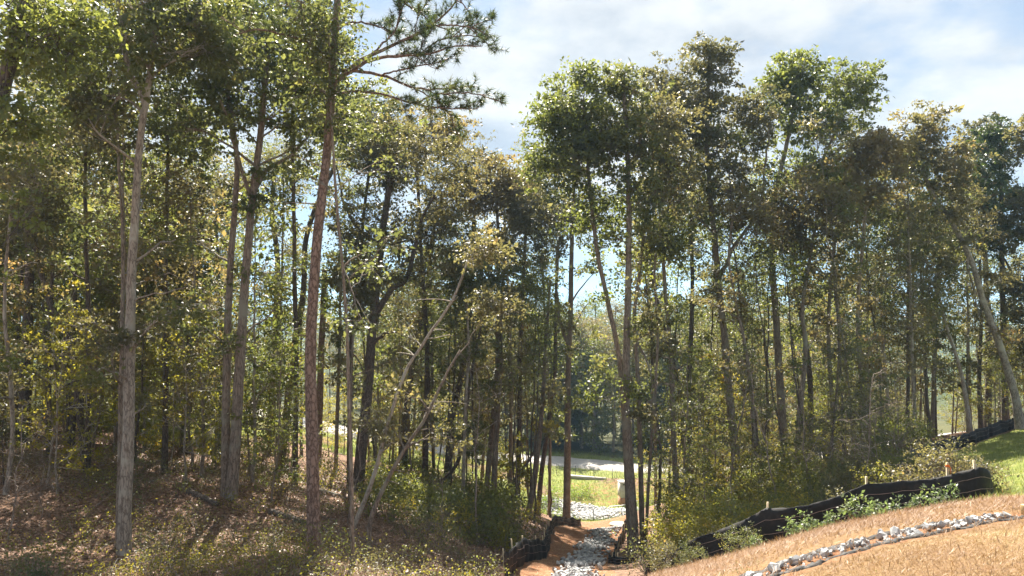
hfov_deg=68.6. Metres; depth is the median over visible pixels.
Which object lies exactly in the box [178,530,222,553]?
shrub
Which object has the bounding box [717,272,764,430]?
slim tree
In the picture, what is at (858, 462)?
bush
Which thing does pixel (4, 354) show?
understory tree
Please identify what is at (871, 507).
weed
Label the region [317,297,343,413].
forest tree
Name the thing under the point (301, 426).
forest tree
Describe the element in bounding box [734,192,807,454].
slim tree
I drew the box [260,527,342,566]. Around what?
shrub
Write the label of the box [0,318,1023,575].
ground
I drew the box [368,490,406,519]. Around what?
shrub
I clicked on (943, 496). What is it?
weed
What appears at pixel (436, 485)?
bush
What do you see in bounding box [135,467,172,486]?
shrub
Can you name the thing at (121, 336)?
oak tree
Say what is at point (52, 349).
understory tree
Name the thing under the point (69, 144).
understory tree
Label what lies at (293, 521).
shrub
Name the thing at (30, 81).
forest tree
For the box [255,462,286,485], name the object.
shrub
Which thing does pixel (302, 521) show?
shrub
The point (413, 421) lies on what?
understory tree
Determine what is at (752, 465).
bush
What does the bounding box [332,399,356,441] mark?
young tree
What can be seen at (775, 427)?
young tree
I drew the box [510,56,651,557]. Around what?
oak tree
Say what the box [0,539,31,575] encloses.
shrub
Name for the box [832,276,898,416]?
understory tree
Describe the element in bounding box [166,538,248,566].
shrub
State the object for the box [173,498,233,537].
shrub
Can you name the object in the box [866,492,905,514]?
weed
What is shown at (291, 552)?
shrub
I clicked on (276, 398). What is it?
understory tree
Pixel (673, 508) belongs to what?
bush
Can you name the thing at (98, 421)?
slim tree
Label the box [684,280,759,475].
understory tree
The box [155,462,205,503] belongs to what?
shrub
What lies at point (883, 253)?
slim tree
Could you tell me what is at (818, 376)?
forest tree
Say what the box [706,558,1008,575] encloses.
grass sprigs
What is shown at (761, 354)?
slim tree
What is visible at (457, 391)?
forest tree
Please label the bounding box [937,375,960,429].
young tree
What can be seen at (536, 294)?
slim tree
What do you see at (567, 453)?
oak tree
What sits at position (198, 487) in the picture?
shrub
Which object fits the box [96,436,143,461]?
shrub
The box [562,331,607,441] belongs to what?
forest tree
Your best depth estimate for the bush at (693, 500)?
27.59 m
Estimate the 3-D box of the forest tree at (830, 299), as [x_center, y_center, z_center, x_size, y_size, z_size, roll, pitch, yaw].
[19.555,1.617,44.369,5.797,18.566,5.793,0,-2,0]
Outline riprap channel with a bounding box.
[551,525,621,575]
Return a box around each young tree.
[0,316,46,440]
[0,365,47,485]
[2,277,135,485]
[2,307,60,432]
[8,313,117,495]
[84,303,144,446]
[103,344,172,446]
[107,328,180,432]
[135,317,206,466]
[140,287,249,480]
[153,337,210,433]
[177,366,221,454]
[180,311,261,464]
[187,343,257,469]
[193,358,218,444]
[195,296,290,475]
[210,339,262,441]
[227,333,317,500]
[241,373,305,470]
[257,345,304,465]
[270,380,327,489]
[322,367,354,455]
[322,385,357,452]
[322,392,330,441]
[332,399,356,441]
[354,381,391,461]
[356,357,404,458]
[367,402,399,465]
[373,371,417,453]
[414,414,438,465]
[428,395,457,466]
[453,436,474,475]
[497,435,527,491]
[634,342,728,506]
[634,380,711,492]
[634,453,653,486]
[652,365,734,500]
[657,439,681,486]
[666,339,751,486]
[667,416,702,481]
[676,386,726,483]
[677,351,753,470]
[677,382,728,483]
[679,429,738,530]
[682,335,786,501]
[692,374,751,472]
[694,384,747,480]
[707,362,800,508]
[717,400,751,475]
[721,346,774,470]
[723,377,788,470]
[734,353,779,455]
[758,382,794,447]
[772,304,888,469]
[773,395,795,451]
[780,322,889,494]
[786,365,828,442]
[787,379,818,448]
[788,392,822,445]
[793,344,865,446]
[806,379,848,456]
[807,387,843,453]
[812,351,873,469]
[820,380,877,482]
[838,321,920,451]
[838,354,902,441]
[859,357,932,455]
[874,339,930,422]
[877,378,911,437]
[886,343,922,425]
[890,384,911,426]
[896,344,938,424]
[928,327,984,432]
[937,296,990,433]
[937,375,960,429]
[938,378,963,425]
[943,391,965,430]
[945,390,977,431]
[946,384,977,430]
[954,392,977,432]
[961,358,998,421]
[965,321,1023,420]
[969,355,1019,423]
[971,309,1023,422]
[981,337,1022,418]
[991,338,1023,415]
[1010,329,1023,405]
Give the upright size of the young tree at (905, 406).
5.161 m
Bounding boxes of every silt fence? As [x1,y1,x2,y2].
[502,513,581,575]
[608,518,659,563]
[644,456,994,575]
[895,412,1023,469]
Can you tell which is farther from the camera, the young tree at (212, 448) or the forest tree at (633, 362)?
the forest tree at (633, 362)
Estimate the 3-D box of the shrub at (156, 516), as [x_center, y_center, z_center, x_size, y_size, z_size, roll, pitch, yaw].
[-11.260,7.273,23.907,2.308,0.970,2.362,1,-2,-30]
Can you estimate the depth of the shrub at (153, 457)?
33.02 m
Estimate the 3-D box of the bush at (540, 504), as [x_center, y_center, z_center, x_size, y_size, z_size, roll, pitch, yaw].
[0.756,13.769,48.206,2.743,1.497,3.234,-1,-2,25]
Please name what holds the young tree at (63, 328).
on the ground at (570, 536)
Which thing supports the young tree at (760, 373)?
on the ground at (570, 536)
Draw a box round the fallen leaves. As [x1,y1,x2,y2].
[0,436,541,575]
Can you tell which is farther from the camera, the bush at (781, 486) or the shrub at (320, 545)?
the bush at (781, 486)
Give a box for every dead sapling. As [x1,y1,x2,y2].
[0,398,53,540]
[4,446,69,518]
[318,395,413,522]
[401,476,460,545]
[412,362,520,544]
[705,363,835,502]
[719,480,754,523]
[748,369,856,495]
[788,446,821,492]
[810,368,916,485]
[843,405,917,481]
[856,379,924,472]
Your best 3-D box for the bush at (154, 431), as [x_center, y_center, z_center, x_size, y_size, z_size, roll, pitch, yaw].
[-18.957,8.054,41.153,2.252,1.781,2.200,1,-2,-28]
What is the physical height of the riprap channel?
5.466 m
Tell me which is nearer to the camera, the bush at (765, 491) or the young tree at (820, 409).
the bush at (765, 491)
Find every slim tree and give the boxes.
[0,191,35,438]
[49,178,126,412]
[74,151,159,447]
[95,180,160,445]
[102,157,195,460]
[126,154,203,409]
[302,165,394,464]
[358,290,398,443]
[361,210,430,470]
[378,265,414,467]
[382,222,444,452]
[393,245,447,476]
[406,263,459,457]
[416,281,482,488]
[417,198,490,481]
[419,224,481,490]
[423,297,460,472]
[426,224,500,493]
[434,258,488,475]
[436,278,493,476]
[436,304,487,487]
[444,309,494,487]
[450,236,516,424]
[474,330,522,412]
[476,319,525,480]
[484,305,541,516]
[487,285,547,505]
[492,307,546,497]
[497,250,566,493]
[504,254,560,498]
[506,266,573,523]
[511,327,549,468]
[513,228,568,514]
[514,346,549,502]
[523,285,580,516]
[592,155,697,535]
[612,249,678,508]
[643,219,724,512]
[663,286,710,475]
[673,181,753,492]
[678,261,731,474]
[678,307,721,495]
[683,113,782,477]
[684,216,766,472]
[701,257,760,440]
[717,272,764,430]
[720,214,793,462]
[723,178,788,469]
[727,256,781,462]
[730,314,774,401]
[731,155,825,456]
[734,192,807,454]
[736,293,783,436]
[749,244,816,461]
[781,107,875,462]
[781,289,821,434]
[789,154,885,464]
[825,174,924,420]
[843,236,903,420]
[851,248,905,432]
[852,217,915,445]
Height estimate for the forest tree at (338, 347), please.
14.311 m
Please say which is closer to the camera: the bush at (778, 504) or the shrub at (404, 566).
the shrub at (404, 566)
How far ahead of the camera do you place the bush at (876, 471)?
28.36 m
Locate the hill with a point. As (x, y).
(585, 303)
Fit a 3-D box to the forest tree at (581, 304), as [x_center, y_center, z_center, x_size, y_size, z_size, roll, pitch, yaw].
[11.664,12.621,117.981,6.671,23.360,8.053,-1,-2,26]
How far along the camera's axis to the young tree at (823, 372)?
40.57 m
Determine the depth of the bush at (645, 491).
62.05 m
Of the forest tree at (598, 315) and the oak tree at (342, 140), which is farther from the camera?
the forest tree at (598, 315)
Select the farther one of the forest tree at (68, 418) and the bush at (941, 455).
the forest tree at (68, 418)
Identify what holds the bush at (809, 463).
on the ground at (570, 536)
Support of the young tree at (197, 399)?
on the ground at (570, 536)
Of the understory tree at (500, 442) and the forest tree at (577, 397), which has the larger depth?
the forest tree at (577, 397)
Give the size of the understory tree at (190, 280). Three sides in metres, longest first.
12.531 x 5.799 x 5.426 m
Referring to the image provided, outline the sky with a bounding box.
[0,0,1023,305]
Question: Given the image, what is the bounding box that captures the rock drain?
[739,511,1023,575]
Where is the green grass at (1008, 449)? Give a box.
[954,427,1023,501]
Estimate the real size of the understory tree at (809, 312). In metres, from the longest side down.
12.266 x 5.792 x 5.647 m
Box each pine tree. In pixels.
[206,0,509,554]
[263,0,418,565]
[306,269,326,464]
[958,114,1023,420]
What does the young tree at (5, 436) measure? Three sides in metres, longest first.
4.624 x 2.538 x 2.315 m
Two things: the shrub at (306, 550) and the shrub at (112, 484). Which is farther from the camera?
the shrub at (112, 484)
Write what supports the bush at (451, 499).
on the ground at (570, 536)
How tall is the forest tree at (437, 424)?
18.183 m
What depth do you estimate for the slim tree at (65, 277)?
35.81 m
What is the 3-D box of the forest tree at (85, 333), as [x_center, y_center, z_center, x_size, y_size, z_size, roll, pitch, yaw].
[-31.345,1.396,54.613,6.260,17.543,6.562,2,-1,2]
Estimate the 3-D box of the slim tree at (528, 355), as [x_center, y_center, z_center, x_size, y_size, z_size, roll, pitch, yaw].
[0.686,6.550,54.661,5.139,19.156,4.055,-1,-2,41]
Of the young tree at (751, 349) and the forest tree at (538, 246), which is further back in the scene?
the forest tree at (538, 246)
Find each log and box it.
[184,488,219,506]
[268,508,306,524]
[319,488,347,498]
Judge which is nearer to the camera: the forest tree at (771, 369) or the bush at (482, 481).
the bush at (482, 481)
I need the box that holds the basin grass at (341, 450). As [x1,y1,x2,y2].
[244,426,666,520]
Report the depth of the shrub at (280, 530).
23.22 m
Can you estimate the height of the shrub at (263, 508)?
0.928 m
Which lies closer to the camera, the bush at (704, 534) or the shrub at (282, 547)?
the bush at (704, 534)
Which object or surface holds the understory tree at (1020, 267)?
on the ground at (570, 536)
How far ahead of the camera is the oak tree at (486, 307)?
24.31 m
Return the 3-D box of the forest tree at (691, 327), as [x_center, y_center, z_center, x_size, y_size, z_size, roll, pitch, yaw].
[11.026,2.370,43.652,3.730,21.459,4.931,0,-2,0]
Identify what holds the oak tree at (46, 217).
on the ground at (570, 536)
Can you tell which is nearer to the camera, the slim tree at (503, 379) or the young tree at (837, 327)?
the young tree at (837, 327)
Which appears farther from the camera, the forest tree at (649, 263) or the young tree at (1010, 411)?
the young tree at (1010, 411)
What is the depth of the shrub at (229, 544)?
21.35 m
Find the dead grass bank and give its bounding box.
[640,491,1023,575]
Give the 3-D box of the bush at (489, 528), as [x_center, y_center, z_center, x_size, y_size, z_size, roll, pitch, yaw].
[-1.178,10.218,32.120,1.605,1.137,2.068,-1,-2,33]
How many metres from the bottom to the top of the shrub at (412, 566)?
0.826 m
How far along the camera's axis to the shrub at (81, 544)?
21.49 m
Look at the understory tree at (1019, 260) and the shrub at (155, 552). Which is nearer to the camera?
the shrub at (155, 552)
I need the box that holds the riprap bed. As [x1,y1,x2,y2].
[541,496,638,520]
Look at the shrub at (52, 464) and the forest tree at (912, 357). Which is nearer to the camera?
the shrub at (52, 464)
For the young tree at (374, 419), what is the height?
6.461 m
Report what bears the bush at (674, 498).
on the ground at (570, 536)
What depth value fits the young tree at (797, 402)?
57.34 m
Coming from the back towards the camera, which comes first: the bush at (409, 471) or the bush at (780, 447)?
the bush at (409, 471)
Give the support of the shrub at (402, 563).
on the ground at (570, 536)
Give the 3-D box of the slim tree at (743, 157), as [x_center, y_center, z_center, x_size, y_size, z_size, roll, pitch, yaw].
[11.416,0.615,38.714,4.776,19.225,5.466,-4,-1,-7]
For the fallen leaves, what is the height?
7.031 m
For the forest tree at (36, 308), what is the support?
on the ground at (570, 536)
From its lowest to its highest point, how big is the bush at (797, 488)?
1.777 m
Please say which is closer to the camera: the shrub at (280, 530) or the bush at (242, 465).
the shrub at (280, 530)
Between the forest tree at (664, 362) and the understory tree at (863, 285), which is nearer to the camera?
the understory tree at (863, 285)
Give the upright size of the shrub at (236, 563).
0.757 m
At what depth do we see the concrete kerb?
78.27 m
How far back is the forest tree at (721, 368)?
101.59 m
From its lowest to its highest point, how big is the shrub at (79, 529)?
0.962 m
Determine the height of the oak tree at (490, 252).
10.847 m
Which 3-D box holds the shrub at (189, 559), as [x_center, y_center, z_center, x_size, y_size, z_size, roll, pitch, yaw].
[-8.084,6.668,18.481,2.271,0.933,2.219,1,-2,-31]
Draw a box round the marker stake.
[945,462,950,475]
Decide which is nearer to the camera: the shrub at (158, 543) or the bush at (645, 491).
the shrub at (158, 543)
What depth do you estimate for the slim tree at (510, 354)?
41.80 m
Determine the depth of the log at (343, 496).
32.09 m
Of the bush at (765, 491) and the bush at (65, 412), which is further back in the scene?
the bush at (65, 412)
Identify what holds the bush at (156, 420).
on the ground at (570, 536)
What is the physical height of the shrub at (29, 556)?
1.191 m
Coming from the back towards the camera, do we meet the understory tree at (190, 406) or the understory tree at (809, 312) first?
the understory tree at (809, 312)
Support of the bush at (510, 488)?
on the ground at (570, 536)
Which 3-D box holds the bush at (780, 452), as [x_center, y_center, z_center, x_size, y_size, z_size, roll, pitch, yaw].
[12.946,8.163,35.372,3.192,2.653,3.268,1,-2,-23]
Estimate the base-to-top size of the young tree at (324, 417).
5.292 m
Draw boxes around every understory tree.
[0,145,22,358]
[0,149,84,439]
[0,170,77,428]
[0,265,55,387]
[7,258,71,408]
[13,253,109,387]
[22,33,227,395]
[31,329,59,404]
[32,296,97,435]
[39,263,137,437]
[77,199,203,449]
[78,194,162,452]
[103,170,281,478]
[137,225,261,465]
[147,284,217,444]
[178,179,322,482]
[195,271,255,401]
[217,259,305,455]
[243,273,332,476]
[326,252,404,463]
[342,266,420,454]
[353,268,417,461]
[378,285,433,475]
[383,309,450,459]
[386,291,446,465]
[397,282,463,455]
[448,344,506,487]
[455,340,502,474]
[459,291,531,481]
[667,363,715,470]
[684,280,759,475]
[732,298,805,447]
[780,280,858,436]
[783,284,846,457]
[798,283,891,429]
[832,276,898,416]
[835,274,913,414]
[869,277,923,421]
[887,233,965,437]
[895,318,946,423]
[945,253,1017,419]
[970,242,1023,419]
[990,252,1023,399]
[1006,243,1023,337]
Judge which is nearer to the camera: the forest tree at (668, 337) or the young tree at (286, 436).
the young tree at (286, 436)
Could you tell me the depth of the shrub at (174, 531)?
23.07 m
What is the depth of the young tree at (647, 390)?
31.63 m
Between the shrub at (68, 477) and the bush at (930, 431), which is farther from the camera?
the bush at (930, 431)
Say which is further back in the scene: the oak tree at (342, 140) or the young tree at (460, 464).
the young tree at (460, 464)
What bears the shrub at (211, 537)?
on the ground at (570, 536)
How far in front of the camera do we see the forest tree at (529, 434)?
101.39 m
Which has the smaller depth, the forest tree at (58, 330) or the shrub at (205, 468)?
the shrub at (205, 468)
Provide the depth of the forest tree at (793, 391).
97.58 m
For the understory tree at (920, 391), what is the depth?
53.65 m
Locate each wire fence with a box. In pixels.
[506,457,643,478]
[543,501,645,519]
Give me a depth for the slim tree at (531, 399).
55.06 m
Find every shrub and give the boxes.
[0,444,47,467]
[0,465,31,478]
[0,526,31,547]
[0,526,68,575]
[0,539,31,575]
[0,547,39,574]
[0,550,27,575]
[4,459,32,472]
[4,532,92,575]
[6,447,37,460]
[7,498,59,515]
[13,456,64,484]
[17,440,67,464]
[17,553,62,575]
[19,453,103,497]
[28,536,87,560]
[31,446,81,472]
[34,429,66,445]
[34,523,134,560]
[40,512,114,543]
[52,506,99,531]
[54,425,92,447]
[56,466,116,495]
[60,540,160,575]
[68,557,115,575]
[76,545,170,575]
[80,502,152,528]
[83,495,141,514]
[92,460,154,499]
[92,472,138,497]
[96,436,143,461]
[98,485,154,514]
[105,541,195,575]
[109,442,154,467]
[112,474,175,501]
[113,453,171,478]
[116,549,171,575]
[118,527,197,574]
[120,529,230,575]
[125,512,207,563]
[131,522,196,560]
[131,535,231,575]
[132,498,199,532]
[132,523,160,548]
[133,447,180,471]
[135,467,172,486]
[141,547,217,575]
[144,446,160,463]
[145,513,209,543]
[148,453,187,475]
[148,476,169,493]
[153,535,200,562]
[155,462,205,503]
[160,521,214,547]
[160,526,248,564]
[165,557,208,575]
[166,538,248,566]
[168,498,215,526]
[168,540,241,570]
[172,454,210,467]
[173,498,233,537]
[176,451,219,472]
[177,452,220,470]
[177,547,241,572]
[178,478,212,493]
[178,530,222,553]
[181,448,210,464]
[186,551,246,575]
[195,466,218,481]
[197,528,224,548]
[202,508,285,550]
[203,542,277,575]
[206,457,245,485]
[206,480,276,509]
[207,529,250,553]
[212,534,263,559]
[215,488,288,514]
[220,519,305,564]
[220,558,271,575]
[223,539,308,574]
[227,507,294,548]
[230,532,283,558]
[240,544,331,575]
[245,541,302,575]
[247,538,343,575]
[248,514,306,541]
[250,468,305,496]
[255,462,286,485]
[256,526,290,551]
[256,536,315,557]
[258,464,305,489]
[258,471,306,504]
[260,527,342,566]
[261,539,320,567]
[272,488,342,530]
[279,521,369,560]
[281,519,321,546]
[281,522,377,560]
[284,509,329,535]
[295,520,387,560]
[296,525,339,548]
[300,543,378,575]
[303,469,336,489]
[303,485,346,524]
[306,551,355,574]
[319,453,346,470]
[319,461,344,479]
[324,496,355,512]
[325,480,367,501]
[327,493,378,517]
[327,548,396,575]
[340,534,402,575]
[342,549,391,574]
[348,540,394,556]
[350,551,407,575]
[361,542,402,569]
[365,544,446,575]
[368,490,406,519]
[376,556,445,575]
[381,512,408,527]
[381,542,457,575]
[388,498,444,538]
[393,550,470,575]
[394,506,450,534]
[396,522,455,558]
[401,539,433,563]
[402,524,435,543]
[404,513,463,548]
[427,516,476,544]
[431,533,480,562]
[432,537,482,571]
[439,550,511,575]
[441,563,471,575]
[446,548,491,573]
[453,552,514,575]
[456,567,502,575]
[612,525,670,571]
[617,551,657,575]
[619,544,653,564]
[620,521,668,570]
[640,537,682,564]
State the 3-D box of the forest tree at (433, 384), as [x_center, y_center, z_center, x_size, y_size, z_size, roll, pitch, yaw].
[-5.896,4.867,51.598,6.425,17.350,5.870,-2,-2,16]
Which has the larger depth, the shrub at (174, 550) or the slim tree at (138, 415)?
the slim tree at (138, 415)
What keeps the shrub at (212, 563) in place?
on the ground at (570, 536)
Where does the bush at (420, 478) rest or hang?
on the ground at (570, 536)
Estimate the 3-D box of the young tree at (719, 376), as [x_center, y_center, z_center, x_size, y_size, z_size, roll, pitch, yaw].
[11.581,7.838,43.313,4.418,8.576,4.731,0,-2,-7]
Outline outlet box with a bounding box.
[617,480,624,504]
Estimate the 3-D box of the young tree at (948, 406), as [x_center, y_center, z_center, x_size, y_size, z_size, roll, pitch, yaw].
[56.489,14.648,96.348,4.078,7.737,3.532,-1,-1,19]
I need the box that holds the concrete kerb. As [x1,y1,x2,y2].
[571,475,605,479]
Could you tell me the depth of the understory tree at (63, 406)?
43.64 m
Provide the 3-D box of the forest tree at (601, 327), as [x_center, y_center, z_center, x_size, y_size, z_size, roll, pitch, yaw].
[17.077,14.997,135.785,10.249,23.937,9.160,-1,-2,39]
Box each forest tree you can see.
[0,47,112,429]
[0,82,137,446]
[0,97,76,438]
[0,110,20,310]
[0,166,68,362]
[9,83,119,438]
[16,149,68,428]
[36,150,92,406]
[57,151,130,431]
[57,194,110,420]
[68,137,161,426]
[82,167,169,366]
[112,85,252,430]
[170,179,227,420]
[178,206,241,445]
[202,177,265,370]
[206,187,261,337]
[225,132,324,472]
[243,337,267,396]
[282,231,333,456]
[291,297,331,375]
[299,308,319,413]
[316,252,408,499]
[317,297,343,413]
[318,248,381,468]
[324,338,357,409]
[326,301,360,376]
[326,337,345,386]
[340,330,361,405]
[343,307,374,398]
[344,355,363,407]
[376,101,484,470]
[376,322,405,411]
[380,238,463,468]
[401,350,439,428]
[414,331,464,439]
[420,146,507,484]
[423,243,502,500]
[430,238,535,485]
[433,315,465,431]
[446,296,504,472]
[448,331,507,442]
[453,148,533,497]
[462,156,568,492]
[481,161,558,502]
[487,357,523,440]
[490,129,556,507]
[491,417,560,491]
[501,325,540,442]
[507,195,588,517]
[512,282,548,437]
[515,172,580,515]
[517,314,584,445]
[517,341,574,448]
[523,338,584,440]
[539,331,585,445]
[541,313,591,441]
[561,310,606,448]
[561,334,600,442]
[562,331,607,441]
[562,337,620,452]
[564,319,600,445]
[571,291,621,438]
[571,357,618,445]
[573,295,600,430]
[579,318,612,447]
[587,317,611,395]
[589,298,633,451]
[594,305,610,434]
[599,312,649,410]
[599,313,631,439]
[600,301,638,418]
[602,312,622,437]
[602,349,636,442]
[603,314,662,452]
[611,308,676,432]
[615,244,703,491]
[616,141,707,525]
[616,325,667,454]
[617,343,659,434]
[630,327,684,452]
[630,328,668,443]
[646,314,698,449]
[650,295,688,448]
[672,151,732,498]
[678,316,721,448]
[680,307,737,434]
[698,182,791,496]
[705,320,738,432]
[705,335,738,415]
[731,301,774,426]
[735,157,874,461]
[735,334,776,434]
[736,313,806,448]
[766,232,847,444]
[768,302,813,394]
[771,342,816,434]
[785,328,826,429]
[790,161,890,450]
[797,222,876,447]
[798,277,853,376]
[805,343,843,430]
[815,125,919,439]
[816,303,856,418]
[818,111,904,440]
[819,177,905,387]
[852,186,952,421]
[860,152,963,448]
[864,178,961,447]
[876,207,963,417]
[876,242,984,432]
[879,165,977,441]
[890,145,995,437]
[916,205,990,435]
[935,171,1007,432]
[935,186,1018,428]
[948,184,999,419]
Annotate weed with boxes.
[16,559,61,575]
[526,496,547,511]
[536,483,561,506]
[546,506,576,518]
[561,482,593,501]
[572,482,598,497]
[740,534,767,546]
[775,515,809,536]
[795,508,824,534]
[814,509,846,526]
[836,490,884,519]
[856,501,888,516]
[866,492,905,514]
[903,491,937,508]
[919,480,971,504]
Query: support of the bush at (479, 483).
on the ground at (570, 536)
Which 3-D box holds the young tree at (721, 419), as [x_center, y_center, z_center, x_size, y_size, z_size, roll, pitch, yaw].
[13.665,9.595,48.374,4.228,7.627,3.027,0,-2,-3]
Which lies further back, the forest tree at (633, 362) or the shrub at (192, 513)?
the forest tree at (633, 362)
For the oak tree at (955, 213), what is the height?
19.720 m
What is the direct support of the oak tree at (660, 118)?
on the ground at (570, 536)
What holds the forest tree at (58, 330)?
on the ground at (570, 536)
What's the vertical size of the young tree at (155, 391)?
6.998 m
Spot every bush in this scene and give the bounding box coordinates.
[0,421,33,446]
[32,394,60,423]
[42,393,101,430]
[77,398,158,444]
[135,411,180,437]
[137,412,201,454]
[146,421,179,449]
[155,416,191,445]
[207,428,261,452]
[240,434,262,467]
[240,441,289,474]
[302,450,347,487]
[343,455,405,485]
[348,470,423,523]
[355,477,406,509]
[357,463,401,501]
[358,456,401,491]
[365,446,405,487]
[380,464,436,510]
[380,492,428,520]
[381,453,413,475]
[384,474,427,499]
[392,469,455,511]
[396,449,442,476]
[396,467,435,484]
[396,497,461,529]
[402,448,440,471]
[402,463,421,478]
[404,462,442,480]
[405,472,432,488]
[410,469,460,489]
[410,484,434,507]
[415,461,449,482]
[415,490,485,525]
[421,473,480,509]
[421,482,485,528]
[423,478,450,503]
[424,495,480,543]
[434,463,461,488]
[436,471,459,484]
[437,465,480,488]
[441,486,486,509]
[443,504,516,547]
[448,478,477,498]
[454,462,502,503]
[456,480,522,530]
[469,519,525,551]
[470,470,498,493]
[470,516,506,539]
[474,474,510,497]
[478,475,526,519]
[479,489,506,513]
[486,511,544,544]
[487,512,522,538]
[490,523,532,548]
[493,479,529,511]
[508,498,553,527]
[515,490,549,512]
[636,483,663,503]
[637,495,699,545]
[639,491,717,552]
[644,538,701,571]
[646,487,714,548]
[649,485,696,521]
[651,489,717,535]
[652,480,716,509]
[661,491,720,539]
[666,533,702,550]
[669,462,738,519]
[670,490,757,538]
[671,537,708,565]
[681,482,753,535]
[687,492,761,534]
[687,528,718,542]
[690,463,739,494]
[701,486,734,507]
[710,454,754,497]
[714,441,800,505]
[715,521,761,553]
[719,464,757,497]
[734,457,804,496]
[736,478,812,521]
[738,498,790,519]
[740,452,781,474]
[740,473,801,507]
[745,435,823,487]
[753,491,795,511]
[756,466,814,492]
[759,447,859,504]
[761,428,805,465]
[764,482,823,505]
[769,473,823,505]
[774,443,823,475]
[776,461,811,490]
[789,440,839,475]
[789,464,839,493]
[792,451,858,499]
[792,475,835,505]
[804,446,848,480]
[808,407,862,458]
[811,451,910,493]
[818,448,846,466]
[818,459,891,500]
[825,485,844,498]
[831,439,886,474]
[841,432,898,458]
[846,442,895,458]
[848,444,902,483]
[849,456,904,488]
[857,402,933,456]
[861,459,892,481]
[871,410,944,452]
[871,447,940,480]
[875,444,932,480]
[876,438,977,482]
[896,434,914,451]
[900,435,1018,490]
[960,455,1011,493]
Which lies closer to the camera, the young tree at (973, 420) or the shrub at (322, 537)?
the shrub at (322, 537)
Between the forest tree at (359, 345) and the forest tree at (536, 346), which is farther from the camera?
the forest tree at (359, 345)
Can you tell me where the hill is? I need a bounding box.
[21,298,1018,318]
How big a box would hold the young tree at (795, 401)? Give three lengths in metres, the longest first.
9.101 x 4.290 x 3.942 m
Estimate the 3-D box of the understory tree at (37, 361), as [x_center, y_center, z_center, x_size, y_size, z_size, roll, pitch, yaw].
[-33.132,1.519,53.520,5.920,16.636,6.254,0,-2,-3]
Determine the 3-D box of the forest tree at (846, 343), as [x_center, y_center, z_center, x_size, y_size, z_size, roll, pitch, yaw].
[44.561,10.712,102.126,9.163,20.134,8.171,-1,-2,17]
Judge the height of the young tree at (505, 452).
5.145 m
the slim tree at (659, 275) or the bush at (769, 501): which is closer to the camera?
the bush at (769, 501)
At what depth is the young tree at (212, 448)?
31.32 m
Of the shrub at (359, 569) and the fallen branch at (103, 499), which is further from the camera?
the fallen branch at (103, 499)
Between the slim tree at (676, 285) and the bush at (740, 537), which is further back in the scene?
the slim tree at (676, 285)
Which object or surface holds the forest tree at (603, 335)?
on the ground at (570, 536)
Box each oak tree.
[0,0,138,372]
[0,0,159,473]
[0,0,286,555]
[0,109,112,460]
[0,149,106,443]
[0,155,87,494]
[3,175,129,456]
[24,237,175,364]
[37,85,197,546]
[90,222,236,422]
[103,0,261,473]
[127,206,218,450]
[128,0,286,496]
[142,137,230,453]
[143,0,362,499]
[155,146,275,464]
[216,129,343,454]
[232,0,385,487]
[270,138,388,461]
[299,88,509,493]
[318,74,429,488]
[329,281,530,547]
[348,222,518,535]
[354,98,516,480]
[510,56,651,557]
[529,84,618,518]
[545,57,696,557]
[617,83,717,553]
[623,216,704,547]
[629,30,793,478]
[737,44,894,461]
[875,99,1023,429]
[922,111,1023,426]
[979,114,1023,371]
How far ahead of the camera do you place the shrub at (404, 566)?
17.55 m
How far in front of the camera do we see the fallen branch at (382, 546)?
24.43 m
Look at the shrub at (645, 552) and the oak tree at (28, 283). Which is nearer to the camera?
the shrub at (645, 552)
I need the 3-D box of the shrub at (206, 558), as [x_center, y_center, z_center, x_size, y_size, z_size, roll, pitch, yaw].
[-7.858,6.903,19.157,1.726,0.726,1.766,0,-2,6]
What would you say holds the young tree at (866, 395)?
on the ground at (570, 536)
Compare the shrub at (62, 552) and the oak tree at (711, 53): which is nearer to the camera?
the shrub at (62, 552)
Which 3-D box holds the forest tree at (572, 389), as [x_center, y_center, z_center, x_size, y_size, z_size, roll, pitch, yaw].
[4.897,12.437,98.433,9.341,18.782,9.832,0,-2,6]
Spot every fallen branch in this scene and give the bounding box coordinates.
[88,479,133,511]
[117,545,146,564]
[130,555,200,562]
[175,524,213,543]
[341,532,413,556]
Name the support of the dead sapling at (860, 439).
on the ground at (570, 536)
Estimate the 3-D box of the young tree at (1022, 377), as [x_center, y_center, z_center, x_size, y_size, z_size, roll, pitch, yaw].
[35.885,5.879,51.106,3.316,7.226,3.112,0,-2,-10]
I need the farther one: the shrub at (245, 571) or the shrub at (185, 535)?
the shrub at (185, 535)
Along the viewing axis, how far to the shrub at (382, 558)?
20.53 m
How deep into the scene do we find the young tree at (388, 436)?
45.64 m
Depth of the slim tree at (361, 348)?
56.52 m
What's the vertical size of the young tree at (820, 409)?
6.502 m
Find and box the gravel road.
[248,409,963,472]
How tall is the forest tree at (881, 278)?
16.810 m
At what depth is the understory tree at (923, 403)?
58.77 m
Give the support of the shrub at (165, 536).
on the ground at (570, 536)
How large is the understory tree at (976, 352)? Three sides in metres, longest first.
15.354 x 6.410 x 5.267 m
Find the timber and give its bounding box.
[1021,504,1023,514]
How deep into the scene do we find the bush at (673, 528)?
24.83 m
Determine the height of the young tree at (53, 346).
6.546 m
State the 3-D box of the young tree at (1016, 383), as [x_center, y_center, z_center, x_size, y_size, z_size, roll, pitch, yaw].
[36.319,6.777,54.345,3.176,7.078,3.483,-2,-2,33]
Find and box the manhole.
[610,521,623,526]

